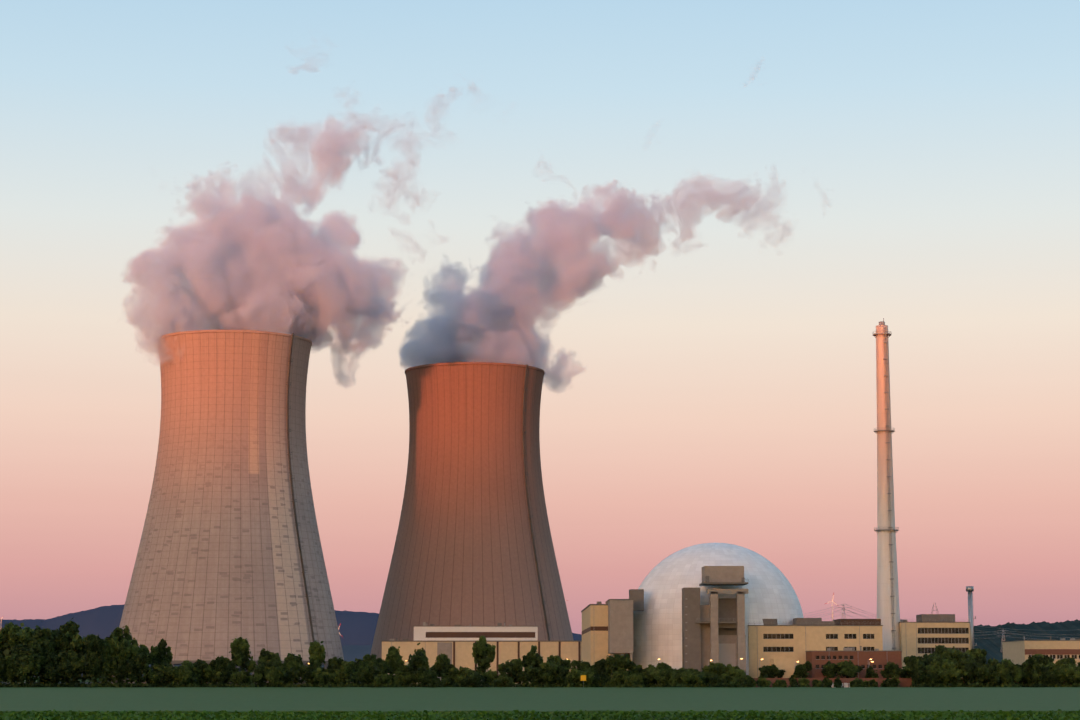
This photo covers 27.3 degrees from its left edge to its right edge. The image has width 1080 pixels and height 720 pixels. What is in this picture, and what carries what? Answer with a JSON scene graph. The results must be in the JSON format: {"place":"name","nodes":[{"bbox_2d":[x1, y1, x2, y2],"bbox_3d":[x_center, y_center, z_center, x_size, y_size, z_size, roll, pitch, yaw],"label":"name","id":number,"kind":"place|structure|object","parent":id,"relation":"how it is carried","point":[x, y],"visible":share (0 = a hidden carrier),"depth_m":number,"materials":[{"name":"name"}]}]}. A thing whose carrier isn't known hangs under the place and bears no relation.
{"place":"outdoors","nodes":[
{"label":"outdoors","id":0,"kind":"place"},
{"bbox_2d":[34,645,371,676],"bbox_3d":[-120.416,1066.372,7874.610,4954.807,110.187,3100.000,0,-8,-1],"label":"hill","id":1,"kind":"structure","parent":0,"point":[351,652],"depth_m":6784.09,"materials":[{"name":"blue"}]},
{"bbox_2d":[110,660,330,684],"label":"cooling tower columns","id":2,"kind":"structure","parent":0,"point":[179,662],"depth_m":943.47,"materials":[{"name":"grey concrete"}]},
{"bbox_2d":[2,682,513,686],"bbox_3d":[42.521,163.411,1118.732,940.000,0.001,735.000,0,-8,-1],"label":"plant site pavement","id":3,"kind":"structure","parent":0,"point":[92,682],"depth_m":1383.19,"materials":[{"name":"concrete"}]},
{"bbox_2d":[119,330,343,660],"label":"cooling tower","id":4,"kind":"structure","parent":3,"relation":"on","point":[217,569],"depth_m":965.80,"materials":[{"name":"grey concrete"}]},
{"bbox_2d":[286,333,314,641],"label":"cooling tower stairway","id":5,"kind":"object","parent":4,"relation":"attached to","point":[294,507],"visible":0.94,"depth_m":975.61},
{"bbox_2d":[370,362,573,658],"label":"cooling tower","id":6,"kind":"structure","parent":3,"relation":"on","point":[463,553],"depth_m":1068.42,"materials":[{"name":"grey concrete"}]},
{"bbox_2d":[522,364,549,640],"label":"cooling tower stairway","id":7,"kind":"object","parent":6,"relation":"attached to","point":[530,517],"visible":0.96,"depth_m":1073.31,"materials":[{"name":"grey metal"}]},
{"bbox_2d":[306,658,869,681],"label":"street lamp poles","id":8,"kind":"object","parent":3,"relation":"on","point":[709,660],"visible":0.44,"depth_m":761.67,"materials":[{"name":"grey metal"}]},
{"bbox_2d":[581,602,627,676],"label":"building","id":9,"kind":"structure","parent":3,"relation":"on","point":[594,632],"depth_m":792.53,"materials":[{"name":"beige concrete"}]},
{"bbox_2d":[605,589,643,674],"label":"reactor annex","id":10,"kind":"object","parent":3,"relation":"on","point":[620,625],"visible":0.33,"depth_m":778.80,"materials":[{"name":"grey concrete"}]},
{"bbox_2d":[682,566,748,672],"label":"equipment lock gantry","id":11,"kind":"object","parent":3,"relation":"on","point":[714,631],"visible":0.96,"depth_m":773.16,"materials":[{"name":"beige concrete"}]},
{"bbox_2d":[748,618,882,677],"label":"office block","id":12,"kind":"structure","parent":3,"relation":"on","point":[769,639],"depth_m":781.00,"materials":[{"name":"beige concrete"}]},
{"bbox_2d":[876,325,899,650],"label":"vent stack","id":13,"kind":"object","parent":3,"relation":"on","point":[886,608],"visible":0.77,"depth_m":847.24,"materials":[{"name":"paint"}]},
{"bbox_2d":[873,318,898,650],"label":"vent stack fittings","id":14,"kind":"object","parent":13,"relation":"attached to","point":[887,425],"visible":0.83,"depth_m":849.03,"materials":[{"name":"grey metal"}]},
{"bbox_2d":[966,586,976,649],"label":"steel chimney","id":15,"kind":"object","parent":3,"relation":"on","point":[969,589],"visible":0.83,"depth_m":840.33,"materials":[{"name":"silver metal"}]},
{"bbox_2d":[0,604,581,645],"bbox_3d":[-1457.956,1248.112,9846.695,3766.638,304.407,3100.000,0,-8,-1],"label":"hill","id":16,"kind":"structure","parent":0,"point":[355,628],"depth_m":8810.98,"materials":[{"name":"blue"}]},
{"bbox_2d":[2,677,831,719],"bbox_3d":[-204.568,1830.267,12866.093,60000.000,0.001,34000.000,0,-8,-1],"label":"ground","id":17,"kind":"structure","parent":0,"point":[230,679],"depth_m":1597.38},
{"bbox_2d":[0,709,1079,719],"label":"field crop leaves","id":18,"kind":"object","parent":17,"relation":"on","point":[862,714],"visible":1,"depth_m":224.21,"materials":[{"name":"green plant"}]},
{"bbox_2d":[0,687,1079,716],"bbox_3d":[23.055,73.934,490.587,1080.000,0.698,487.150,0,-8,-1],"label":"cereal field","id":19,"kind":"structure","parent":17,"relation":"on","point":[385,700],"depth_m":370.30,"materials":[{"name":"green plant"}]},
{"bbox_2d":[581,675,585,686],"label":"field sign","id":20,"kind":"object","parent":17,"relation":"on","point":[583,678],"visible":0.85,"depth_m":732.00,"materials":[{"name":"metal"}]},
{"bbox_2d":[753,678,1070,687],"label":"boundary sheds","id":21,"kind":"object","parent":17,"relation":"on","point":[905,682],"visible":0.06,"depth_m":748.31,"materials":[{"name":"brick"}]},
{"bbox_2d":[381,622,581,684],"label":"low building","id":22,"kind":"structure","parent":0,"point":[456,642],"depth_m":919.63,"materials":[{"name":"beige concrete"}]},
{"bbox_2d":[0,618,1079,687],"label":"tree belt","id":23,"kind":"object","parent":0,"point":[49,658],"depth_m":737.42,"materials":[{"name":"green plant"}]},
{"bbox_2d":[0,0,1079,634],"label":"sky","id":24,"kind":"structure","parent":0,"point":[700,221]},
{"bbox_2d":[633,543,803,674],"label":"reactor dome","id":25,"kind":"structure","parent":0,"point":[657,626],"depth_m":793.24,"materials":[{"name":"paint"}]},
{"bbox_2d":[825,593,837,618],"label":"wind turbine","id":26,"kind":"object","parent":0,"point":[832,605],"visible":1,"depth_m":4481.19,"materials":[{"name":"white paint"}]},
{"bbox_2d":[770,646,901,677],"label":"workshop building","id":27,"kind":"structure","parent":0,"point":[818,660],"depth_m":764.26,"materials":[{"name":"brown brick"}]},
{"bbox_2d":[899,603,969,677],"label":"office block","id":28,"kind":"structure","parent":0,"point":[926,633],"depth_m":835.68,"materials":[{"name":"beige concrete"}]},
{"bbox_2d":[973,619,1079,663],"bbox_3d":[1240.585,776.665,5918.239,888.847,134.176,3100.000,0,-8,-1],"label":"hill","id":29,"kind":"structure","parent":0,"point":[992,646],"depth_m":4864.62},
{"bbox_2d":[1002,636,1079,670],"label":"store building","id":30,"kind":"structure","parent":0,"point":[1019,652],"depth_m":898.50,"materials":[{"name":"beige concrete"}]},
{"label":"pylon","id":31,"kind":"object","parent":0,"visible":0},
{"bbox_2d":[804,604,1076,639],"bbox_3d":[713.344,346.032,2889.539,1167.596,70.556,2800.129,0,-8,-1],"label":"power lines","id":32,"kind":"object","parent":31,"relation":"attached to","point":[974,632],"visible":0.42,"depth_m":2547.27,"materials":[{"name":"silver metal"}]}
]}

